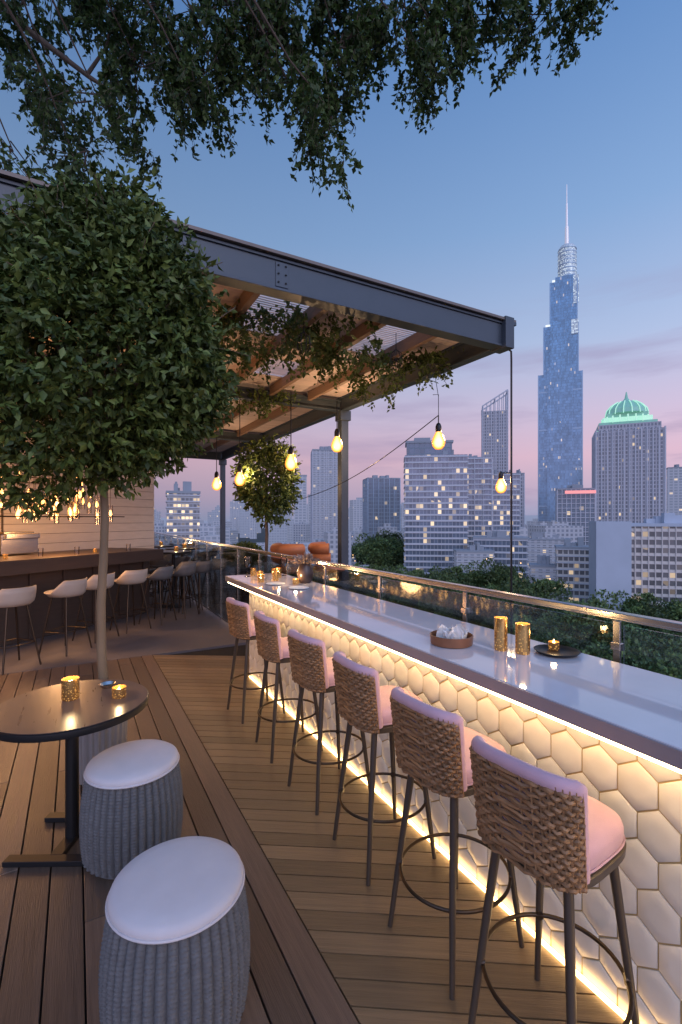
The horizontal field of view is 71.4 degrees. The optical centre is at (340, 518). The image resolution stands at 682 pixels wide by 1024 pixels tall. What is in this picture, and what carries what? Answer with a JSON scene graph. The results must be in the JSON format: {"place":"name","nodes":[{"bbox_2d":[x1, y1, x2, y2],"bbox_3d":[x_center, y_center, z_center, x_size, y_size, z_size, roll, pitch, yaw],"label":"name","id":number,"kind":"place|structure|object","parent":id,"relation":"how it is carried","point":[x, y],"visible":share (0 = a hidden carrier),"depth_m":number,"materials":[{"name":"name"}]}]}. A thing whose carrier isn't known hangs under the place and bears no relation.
{"place":"outdoors","nodes":[
{"label":"outdoors","id":0,"kind":"place"},
{"bbox_2d":[0,0,618,212],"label":"canopy tree","id":1,"kind":"object","parent":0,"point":[261,36],"visible":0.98,"depth_m":4.83,"materials":[{"name":"green plant"}]},
{"bbox_2d":[238,528,401,571],"bbox_3d":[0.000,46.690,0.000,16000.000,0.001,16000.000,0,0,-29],"label":"ground","id":2,"kind":"structure","parent":0,"point":[260,537],"depth_m":1063.93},
{"bbox_2d":[0,575,269,1023],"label":"rooftop terrace","id":3,"kind":"structure","parent":2,"relation":"on","point":[203,632],"depth_m":6.38,"materials":[{"name":"brown wood"}]},
{"bbox_2d":[0,585,41,674],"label":"bar chair","id":4,"kind":"object","parent":3,"relation":"on","point":[17,597],"visible":1,"depth_m":5.28,"materials":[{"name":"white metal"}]},
{"bbox_2d":[39,577,91,656],"bbox_3d":[-3.514,1.230,6.067,0.484,0.923,0.484,0,0,14],"label":"bar chair","id":5,"kind":"object","parent":3,"relation":"on","point":[66,589],"visible":0.99,"depth_m":5.93,"materials":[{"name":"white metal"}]},
{"bbox_2d":[0,419,153,593],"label":"bar building","id":6,"kind":"structure","parent":3,"relation":"on","point":[134,527],"depth_m":9.25,"materials":[{"name":"white wood"}]},
{"bbox_2d":[0,548,162,646],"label":"back bar","id":7,"kind":"object","parent":3,"relation":"on","point":[51,570],"visible":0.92,"depth_m":6.99,"materials":[{"name":"brown wood"}]},
{"bbox_2d":[0,531,39,554],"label":"espresso machine","id":8,"kind":"object","parent":7,"relation":"on","point":[18,542],"visible":0.96,"depth_m":7.10,"materials":[{"name":"metal"}]},
{"bbox_2d":[72,572,118,642],"bbox_3d":[-3.453,1.230,6.696,0.484,0.923,0.484,0,0,20],"label":"bar chair","id":9,"kind":"object","parent":3,"relation":"on","point":[92,582],"visible":0.52,"depth_m":6.58,"materials":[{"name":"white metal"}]},
{"bbox_2d":[109,569,150,633],"bbox_3d":[-3.209,1.230,7.245,0.484,0.923,0.484,0,0,32],"label":"bar chair","id":10,"kind":"object","parent":3,"relation":"on","point":[131,577],"visible":0.99,"depth_m":7.10,"materials":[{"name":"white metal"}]},
{"bbox_2d":[150,568,158,610],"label":"bar chair","id":11,"kind":"object","parent":3,"relation":"on","point":[152,570],"visible":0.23,"depth_m":8.73,"materials":[{"name":"grey metal"}]},
{"bbox_2d":[138,565,176,625],"bbox_3d":[-2.986,1.230,7.747,0.484,0.923,0.484,0,0,13],"label":"bar chair","id":12,"kind":"object","parent":3,"relation":"on","point":[161,573],"visible":0.91,"depth_m":7.61,"materials":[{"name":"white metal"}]},
{"bbox_2d":[150,565,170,604],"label":"bar chair","id":13,"kind":"object","parent":3,"relation":"on","point":[154,566],"visible":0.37,"depth_m":9.39,"materials":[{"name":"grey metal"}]},
{"bbox_2d":[150,556,170,596],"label":"bar chair","id":14,"kind":"object","parent":3,"relation":"on","point":[165,583],"visible":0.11,"depth_m":10.54,"materials":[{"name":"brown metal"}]},
{"bbox_2d":[150,557,171,602],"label":"bar chair","id":15,"kind":"object","parent":3,"relation":"on","point":[164,561],"visible":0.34,"depth_m":9.45,"materials":[{"name":"brown metal"}]},
{"bbox_2d":[154,545,173,591],"bbox_3d":[-4.269,1.157,11.131,0.680,1.065,0.680,0,0,-29],"label":"table","id":16,"kind":"object","parent":3,"relation":"on","point":[161,546],"visible":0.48,"depth_m":10.99,"materials":[{"name":"metal"}]},
{"bbox_2d":[156,554,175,583],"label":"bar chair","id":17,"kind":"object","parent":3,"relation":"on","point":[168,556],"visible":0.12,"depth_m":10.73,"materials":[{"name":"grey metal"}]},
{"bbox_2d":[161,556,188,602],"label":"bar chair","id":18,"kind":"object","parent":3,"relation":"on","point":[178,560],"visible":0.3,"depth_m":9.53,"materials":[{"name":"grey metal"}]},
{"bbox_2d":[162,550,191,607],"bbox_3d":[-3.240,1.157,9.186,0.680,1.065,0.680,0,0,-29],"label":"table","id":19,"kind":"object","parent":3,"relation":"on","point":[173,553],"visible":0.63,"depth_m":9.16,"materials":[{"name":"metal"}]},
{"bbox_2d":[163,556,193,604],"bbox_3d":[-3.230,1.230,9.435,0.484,0.923,0.484,0,0,41],"label":"bar chair","id":20,"kind":"object","parent":3,"relation":"on","point":[188,558],"visible":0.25,"depth_m":9.44,"materials":[{"name":"grey metal"}]},
{"bbox_2d":[165,547,191,598],"bbox_3d":[-3.422,1.157,10.230,0.680,1.065,0.680,0,0,-29],"label":"table","id":21,"kind":"object","parent":3,"relation":"on","point":[179,548],"visible":0.35,"depth_m":10.07,"materials":[{"name":"metal"}]},
{"bbox_2d":[0,655,357,1023],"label":"wood deck","id":22,"kind":"structure","parent":3,"relation":"on","point":[291,978],"depth_m":2.12,"materials":[{"name":"brown wood"}]},
{"bbox_2d":[0,679,148,867],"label":"round side table","id":23,"kind":"object","parent":22,"relation":"on","point":[45,714],"visible":0.89,"depth_m":2.40,"materials":[{"name":"metal"}]},
{"bbox_2d":[61,676,79,701],"bbox_3d":[-1.450,0.911,2.546,0.086,0.110,0.086,0,0,-29],"label":"candle votive","id":24,"kind":"object","parent":23,"relation":"on","point":[70,688],"visible":1,"depth_m":2.52,"materials":[{"name":"gold metal"}]},
{"bbox_2d":[99,681,115,688],"bbox_3d":[-1.338,0.956,2.724,0.090,0.021,0.090,0,0,-29],"label":"glass ashtray","id":25,"kind":"object","parent":23,"relation":"on","point":[107,685],"visible":0.98,"depth_m":2.73,"materials":[{"name":"glass"}]},
{"bbox_2d":[112,685,125,698],"bbox_3d":[-1.201,0.938,2.571,0.072,0.055,0.072,0,0,-29],"label":"candle votive","id":26,"kind":"object","parent":23,"relation":"on","point":[118,691],"visible":1,"depth_m":2.54,"materials":[{"name":"gold metal"}]},
{"bbox_2d":[0,158,252,785],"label":"topiary tree","id":27,"kind":"object","parent":22,"relation":"on","point":[80,257],"visible":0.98,"depth_m":2.76,"materials":[{"name":"green plant"}]},
{"bbox_2d":[79,739,183,879],"bbox_3d":[-1.059,1.445,2.421,0.486,0.488,0.486,0,0,-2],"label":"knit pouf stool","id":28,"kind":"object","parent":22,"relation":"on","point":[131,806],"visible":0.93,"depth_m":2.25,"materials":[{"name":"white fabric"}]},
{"bbox_2d":[98,836,250,1023],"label":"knit pouf stool","id":29,"kind":"object","parent":22,"relation":"on","point":[175,946],"visible":1,"depth_m":1.47,"materials":[{"name":"white fabric"}]},
{"bbox_2d":[164,562,198,618],"bbox_3d":[-2.763,1.230,8.250,0.484,0.923,0.484,0,0,16],"label":"bar chair","id":30,"kind":"object","parent":3,"relation":"on","point":[183,570],"visible":0.86,"depth_m":8.12,"materials":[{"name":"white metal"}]},
{"bbox_2d":[170,560,202,613],"bbox_3d":[-2.842,1.230,8.741,0.484,0.923,0.484,0,0,41],"label":"bar chair","id":31,"kind":"object","parent":3,"relation":"on","point":[181,563],"visible":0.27,"depth_m":8.71,"materials":[{"name":"white metal"}]},
{"bbox_2d":[183,561,208,613],"bbox_3d":[-2.606,1.230,8.727,0.484,0.923,0.484,0,0,26],"label":"bar chair","id":32,"kind":"object","parent":3,"relation":"on","point":[202,566],"visible":0.56,"depth_m":8.55,"materials":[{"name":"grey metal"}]},
{"bbox_2d":[226,541,263,550],"bbox_3d":[-2.348,1.107,11.502,1.142,1.166,1.121,0,0,-29],"label":"potted shrub","id":33,"kind":"object","parent":3,"relation":"on","point":[253,544],"visible":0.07,"depth_m":11.48,"materials":[{"name":"green plant"}]},
{"bbox_2d":[230,542,263,554],"bbox_3d":[-1.958,1.077,9.603,0.969,1.225,0.982,0,0,-29],"label":"potted shrub","id":34,"kind":"object","parent":3,"relation":"on","point":[246,545],"visible":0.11,"depth_m":9.53,"materials":[{"name":"green plant"}]},
{"bbox_2d":[0,169,515,570],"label":"pergola","id":35,"kind":"object","parent":3,"relation":"on","point":[251,274],"visible":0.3,"depth_m":5.41,"materials":[{"name":"paint"}]},
{"bbox_2d":[0,411,124,523],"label":"glass chandelier","id":36,"kind":"object","parent":35,"relation":"hanging from","point":[73,510],"visible":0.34,"depth_m":7.27,"materials":[{"name":"yellow"}]},
{"bbox_2d":[212,434,221,489],"bbox_3d":[-2.960,-1.340,11.300,0.228,1.340,0.228,0,0,-29],"label":"pendant bulb","id":37,"kind":"object","parent":35,"relation":"hanging from","point":[216,484],"visible":1,"depth_m":11.25,"materials":[{"name":"yellow glass"}]},
{"bbox_2d":[234,397,244,485],"bbox_3d":[-1.620,-1.266,7.600,0.168,1.487,0.168,0,0,-29],"label":"pendant bulb","id":38,"kind":"object","parent":35,"relation":"hanging from","point":[239,480],"visible":1,"depth_m":7.57,"materials":[{"name":"yellow glass"}]},
{"bbox_2d":[285,391,296,469],"bbox_3d":[-0.790,-1.386,7.500,0.192,1.248,0.192,0,0,-29],"label":"pendant bulb","id":39,"kind":"object","parent":35,"relation":"hanging from","point":[290,462],"visible":1,"depth_m":7.46,"materials":[{"name":"yellow glass"}]},
{"bbox_2d":[166,298,463,420],"bbox_3d":[-0.905,-1.952,6.670,3.924,0.711,4.114,0,0,-29],"label":"hanging vine","id":40,"kind":"object","parent":35,"relation":"hanging from","point":[383,361],"visible":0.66,"depth_m":5.81,"materials":[{"name":"green plant"}]},
{"bbox_2d":[297,314,310,354],"bbox_3d":[-0.375,-1.859,4.773,0.135,0.402,0.135,0,0,-7],"label":"cage lantern","id":41,"kind":"object","parent":40,"relation":"hanging from","point":[301,334],"visible":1,"depth_m":4.76,"materials":[{"name":"metal"}]},
{"bbox_2d":[390,349,402,369],"bbox_3d":[0.610,-1.859,5.266,0.135,0.402,0.135,0,0,38],"label":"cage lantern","id":42,"kind":"object","parent":40,"relation":"hanging from","point":[400,355],"visible":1,"depth_m":5.25,"materials":[{"name":"metal"}]},
{"bbox_2d":[331,401,342,451],"bbox_3d":[-0.068,-1.571,8.100,0.204,0.878,0.204,0,0,-29],"label":"pendant bulb","id":43,"kind":"object","parent":35,"relation":"hanging from","point":[337,445],"visible":1,"depth_m":8.05,"materials":[{"name":"yellow glass"}]},
{"bbox_2d":[300,350,511,633],"bbox_3d":[0.455,0.024,7.075,0.687,4.132,4.193,0,0,-40],"label":"string light wire","id":44,"kind":"object","parent":35,"relation":"hanging from","point":[510,472],"visible":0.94,"depth_m":5.70,"materials":[{"name":"metal"}]},
{"bbox_2d":[432,415,444,449],"bbox_3d":[1.170,-1.034,5.700,0.162,0.412,0.162,0,0,-29],"label":"pendant bulb","id":45,"kind":"object","parent":44,"relation":"hanging from","point":[438,441],"visible":1,"depth_m":5.66,"materials":[{"name":"yellow glass"}]},
{"bbox_2d":[495,471,506,492],"bbox_3d":[1.920,-0.436,5.700,0.132,0.264,0.132,0,0,-29],"label":"pendant bulb","id":46,"kind":"object","parent":44,"relation":"hanging from","point":[500,486],"visible":1,"depth_m":5.67,"materials":[{"name":"yellow glass"}]},
{"bbox_2d":[230,432,304,555],"bbox_3d":[-1.258,0.110,8.017,1.254,3.165,1.299,0,0,7],"label":"potted tree","id":47,"kind":"object","parent":3,"relation":"on","point":[269,455],"visible":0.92,"depth_m":7.75,"materials":[{"name":"green plant"}]},
{"bbox_2d":[270,543,304,560],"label":"leather lounge chair","id":48,"kind":"object","parent":3,"relation":"on","point":[290,549],"visible":0.31,"depth_m":8.05,"materials":[{"name":"leather"}]},
{"bbox_2d":[308,542,345,572],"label":"leather lounge chair","id":49,"kind":"object","parent":3,"relation":"on","point":[320,551],"visible":0.59,"depth_m":8.29,"materials":[{"name":"leather"}]},
{"bbox_2d":[153,655,623,1023],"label":"wood deck","id":50,"kind":"structure","parent":3,"relation":"on","point":[382,972],"depth_m":2.18,"materials":[{"name":"brown wood"}]},
{"bbox_2d":[226,597,285,723],"bbox_3d":[-0.753,1.186,4.162,0.474,1.009,0.426,0,0,-33],"label":"woven bar stool","id":51,"kind":"object","parent":50,"relation":"on","point":[241,623],"visible":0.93,"depth_m":3.98,"materials":[{"name":"wicker"}]},
{"bbox_2d":[253,611,322,762],"bbox_3d":[-0.396,1.186,3.524,0.474,1.009,0.426,0,0,-27],"label":"woven bar stool","id":52,"kind":"object","parent":50,"relation":"on","point":[272,645],"visible":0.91,"depth_m":3.35,"materials":[{"name":"wicker"}]},
{"bbox_2d":[287,629,369,815],"bbox_3d":[-0.080,1.186,2.957,0.474,1.009,0.426,0,0,-33],"label":"woven bar stool","id":53,"kind":"object","parent":50,"relation":"on","point":[311,664],"visible":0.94,"depth_m":2.78,"materials":[{"name":"wicker"}]},
{"bbox_2d":[332,651,436,885],"bbox_3d":[0.209,1.186,2.430,0.474,1.009,0.426,0,0,-27],"label":"woven bar stool","id":54,"kind":"object","parent":50,"relation":"on","point":[363,699],"visible":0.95,"depth_m":2.27,"materials":[{"name":"wicker"}]},
{"bbox_2d":[225,573,681,1023],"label":"bar counter","id":55,"kind":"object","parent":50,"relation":"on","point":[608,733],"visible":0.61,"depth_m":1.85,"materials":[{"name":"stone"}]},
{"bbox_2d":[244,556,250,576],"bbox_3d":[-0.985,0.505,5.005,0.076,0.210,0.076,0,0,-29],"label":"wine glass","id":56,"kind":"object","parent":55,"relation":"on","point":[245,564],"visible":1,"depth_m":5.02,"materials":[{"name":"white"}]},
{"bbox_2d":[250,568,255,575],"bbox_3d":[-0.940,0.570,5.088,0.060,0.080,0.060,0,0,-29],"label":"candle votive","id":57,"kind":"object","parent":55,"relation":"on","point":[252,571],"visible":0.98,"depth_m":5.06,"materials":[{"name":"gold metal"}]},
{"bbox_2d":[258,577,263,582],"bbox_3d":[-0.768,0.584,4.554,0.060,0.051,0.060,0,0,-29],"label":"candle votive","id":58,"kind":"object","parent":55,"relation":"on","point":[260,579],"visible":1,"depth_m":4.53,"materials":[{"name":"gold metal"}]},
{"bbox_2d":[266,582,284,584],"bbox_3d":[-0.609,0.605,4.413,0.180,0.010,0.180,0,0,-29],"label":"appetizer plate","id":59,"kind":"object","parent":55,"relation":"on","point":[274,583],"visible":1,"depth_m":4.44,"materials":[{"name":"ceramic"}]},
{"bbox_2d":[273,571,278,580],"bbox_3d":[-0.643,0.565,4.680,0.060,0.090,0.060,0,0,-29],"label":"candle votive","id":60,"kind":"object","parent":55,"relation":"on","point":[275,575],"visible":1,"depth_m":4.66,"materials":[{"name":"gold metal"}]},
{"bbox_2d":[276,568,281,577],"bbox_3d":[-0.645,0.560,4.908,0.060,0.100,0.060,0,0,-29],"label":"candle votive","id":61,"kind":"object","parent":55,"relation":"on","point":[280,571],"visible":0.55,"depth_m":4.89,"materials":[{"name":"gold metal"}]},
{"bbox_2d":[280,556,286,575],"bbox_3d":[-0.613,0.505,5.098,0.076,0.210,0.076,0,0,-29],"label":"wine glass","id":62,"kind":"object","parent":55,"relation":"on","point":[282,565],"visible":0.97,"depth_m":5.11,"materials":[{"name":"white"}]},
{"bbox_2d":[293,579,298,584],"bbox_3d":[-0.420,0.583,4.404,0.056,0.053,0.056,0,0,-29],"label":"candle votive","id":63,"kind":"object","parent":55,"relation":"on","point":[295,581],"visible":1,"depth_m":4.38,"materials":[{"name":"gold metal"}]},
{"bbox_2d":[289,586,308,588],"bbox_3d":[-0.368,0.605,4.147,0.180,0.010,0.180,0,0,-29],"label":"appetizer plate","id":64,"kind":"object","parent":55,"relation":"on","point":[298,587],"visible":1,"depth_m":4.17,"materials":[{"name":"ceramic"}]},
{"bbox_2d":[290,552,319,583],"bbox_3d":[-0.329,0.458,4.501,0.278,0.304,0.276,0,0,30],"label":"flower vase","id":65,"kind":"object","parent":55,"relation":"on","point":[305,572],"visible":0.99,"depth_m":4.45,"materials":[{"name":"ceramic"}]},
{"bbox_2d":[430,624,473,648],"bbox_3d":[0.539,0.561,2.317,0.208,0.097,0.208,0,0,44],"label":"round tray","id":66,"kind":"object","parent":55,"relation":"on","point":[458,636],"visible":1,"depth_m":2.27,"materials":[{"name":"brown wood"}]},
{"bbox_2d":[494,616,507,650],"bbox_3d":[0.743,0.535,2.207,0.060,0.150,0.060,0,0,-29],"label":"gold candle glass","id":67,"kind":"object","parent":55,"relation":"on","point":[500,633],"visible":1,"depth_m":2.18,"materials":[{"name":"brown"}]},
{"bbox_2d":[515,622,529,654],"bbox_3d":[0.822,0.542,2.148,0.064,0.135,0.064,0,0,-29],"label":"gold candle glass","id":68,"kind":"object","parent":55,"relation":"on","point":[522,638],"visible":1,"depth_m":2.12,"materials":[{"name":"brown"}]},
{"bbox_2d":[533,644,580,657],"bbox_3d":[0.976,0.601,2.149,0.196,0.017,0.196,0,0,-29],"label":"black serving dish","id":69,"kind":"object","parent":55,"relation":"on","point":[562,651],"visible":0.93,"depth_m":2.14,"materials":[{"name":"ceramic"}]},
{"bbox_2d":[548,640,559,650],"bbox_3d":[0.979,0.577,2.185,0.048,0.047,0.048,0,0,-29],"label":"candle votive","id":70,"kind":"object","parent":69,"relation":"on","point":[553,645],"visible":1,"depth_m":2.17,"materials":[{"name":"gold metal"}]},
{"bbox_2d":[388,687,524,999],"bbox_3d":[0.453,1.186,1.920,0.474,1.009,0.426,0,0,-32],"label":"woven bar stool","id":71,"kind":"object","parent":50,"relation":"on","point":[432,746],"visible":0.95,"depth_m":1.75,"materials":[{"name":"wicker"}]},
{"bbox_2d":[468,735,639,1023],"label":"woven bar stool","id":72,"kind":"object","parent":50,"relation":"on","point":[564,835],"visible":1,"depth_m":1.35,"materials":[{"name":"wicker"}]},
{"bbox_2d":[154,532,681,663],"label":"glass railing","id":73,"kind":"object","parent":3,"relation":"on","point":[479,611],"visible":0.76,"depth_m":3.75,"materials":[{"name":"glass"}]},
{"bbox_2d":[166,481,200,541],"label":"lit office block","id":74,"kind":"structure","parent":2,"relation":"on","point":[182,513],"depth_m":200.61,"materials":[{"name":"grey concrete"}]},
{"bbox_2d":[294,472,306,523],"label":"apartment tower","id":75,"kind":"structure","parent":2,"relation":"on","point":[300,513],"depth_m":600.12,"materials":[{"name":"grey concrete"}]},
{"bbox_2d":[308,493,310,523],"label":"apartment tower","id":76,"kind":"structure","parent":2,"relation":"on","point":[309,510],"depth_m":639.78,"materials":[{"name":"grey concrete"}]},
{"bbox_2d":[154,498,554,544],"bbox_3d":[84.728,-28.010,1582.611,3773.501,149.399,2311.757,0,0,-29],"label":"skyline","id":77,"kind":"structure","parent":2,"relation":"on","point":[243,522],"depth_m":986.84},
{"bbox_2d":[153,521,582,571],"bbox_3d":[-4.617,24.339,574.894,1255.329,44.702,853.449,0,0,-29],"label":"city low rise blocks","id":78,"kind":"structure","parent":2,"relation":"on","point":[302,532],"depth_m":405.12,"materials":[{"name":"grey concrete"}]},
{"bbox_2d":[362,475,400,540],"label":"dark glass tower","id":79,"kind":"structure","parent":2,"relation":"on","point":[381,500],"depth_m":480.31,"materials":[{"name":"grey glass"}]},
{"bbox_2d":[453,542,494,574],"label":"white block","id":80,"kind":"structure","parent":2,"relation":"on","point":[475,553],"depth_m":262.37,"materials":[{"name":"grey concrete"}]},
{"bbox_2d":[468,454,519,548],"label":"office block","id":81,"kind":"structure","parent":2,"relation":"on","point":[489,507],"depth_m":330.48,"materials":[{"name":"grey glass"}]},
{"bbox_2d":[481,389,508,473],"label":"slant top tower","id":82,"kind":"structure","parent":2,"relation":"on","point":[494,434],"depth_m":520.24,"materials":[{"name":"glass"}]},
{"bbox_2d":[326,529,681,678],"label":"park trees","id":83,"kind":"object","parent":2,"relation":"on","point":[654,649],"visible":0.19,"depth_m":154.42,"materials":[{"name":"green plant"}]},
{"bbox_2d":[512,469,524,526],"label":"hotel tower","id":84,"kind":"structure","parent":2,"relation":"on","point":[522,500],"depth_m":449.23,"materials":[{"name":"stone"}]},
{"bbox_2d":[529,555,555,599],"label":"building","id":85,"kind":"structure","parent":2,"relation":"on","point":[543,567],"depth_m":241.66,"materials":[{"name":"grey concrete"}]},
{"bbox_2d":[527,532,571,575],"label":"white block","id":86,"kind":"structure","parent":2,"relation":"on","point":[537,546],"depth_m":301.12,"materials":[{"name":"grey concrete"}]},
{"bbox_2d":[538,185,582,521],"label":"supertall skyscraper","id":87,"kind":"structure","parent":2,"relation":"on","point":[560,422],"depth_m":693.19,"materials":[{"name":"blue glass"}]},
{"bbox_2d":[554,537,588,602],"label":"building","id":88,"kind":"structure","parent":2,"relation":"on","point":[571,560],"depth_m":230.62,"materials":[{"name":"grey concrete"}]},
{"bbox_2d":[555,484,595,544],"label":"red sign block","id":89,"kind":"structure","parent":2,"relation":"on","point":[578,509],"depth_m":380.54,"materials":[{"name":"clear glass"}]},
{"bbox_2d":[565,490,595,493],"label":"rooftop sign","id":90,"kind":"object","parent":89,"relation":"attached to","point":[580,491],"visible":1,"depth_m":374.82,"materials":[{"name":"pink"}]},
{"bbox_2d":[592,392,665,522],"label":"green crown tower","id":91,"kind":"structure","parent":2,"relation":"on","point":[628,460],"depth_m":417.82,"materials":[{"name":"stone"}]},
{"bbox_2d":[589,513,681,611],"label":"civic office building","id":92,"kind":"structure","parent":2,"relation":"on","point":[630,558],"depth_m":191.15,"materials":[{"name":"concrete"}]},
{"bbox_2d":[311,446,337,542],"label":"residential tower","id":93,"kind":"structure","parent":0,"point":[324,476],"depth_m":399.76,"materials":[{"name":"grey concrete"}]},
{"bbox_2d":[0,0,681,519],"label":"sky","id":94,"kind":"structure","parent":0,"point":[470,211],"materials":[{"name":"blue"}]},
{"bbox_2d":[161,515,537,527],"bbox_3d":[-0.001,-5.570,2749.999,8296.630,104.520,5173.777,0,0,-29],"label":"hills","id":95,"kind":"structure","parent":0,"point":[529,517],"depth_m":2600.42,"materials":[{"name":"grey"}]},
{"bbox_2d":[404,438,468,574],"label":"banded office tower","id":96,"kind":"structure","parent":0,"point":[436,509],"depth_m":292.28,"materials":[{"name":"grey glass"}]},
{"bbox_2d":[473,530,527,579],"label":"white block","id":97,"kind":"structure","parent":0,"point":[498,542],"depth_m":269.57,"materials":[{"name":"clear glass"}]},
{"bbox_2d":[666,464,681,514],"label":"distant tower","id":98,"kind":"structure","parent":0,"point":[674,489],"depth_m":601.80,"materials":[{"name":"grey concrete"}]}
]}

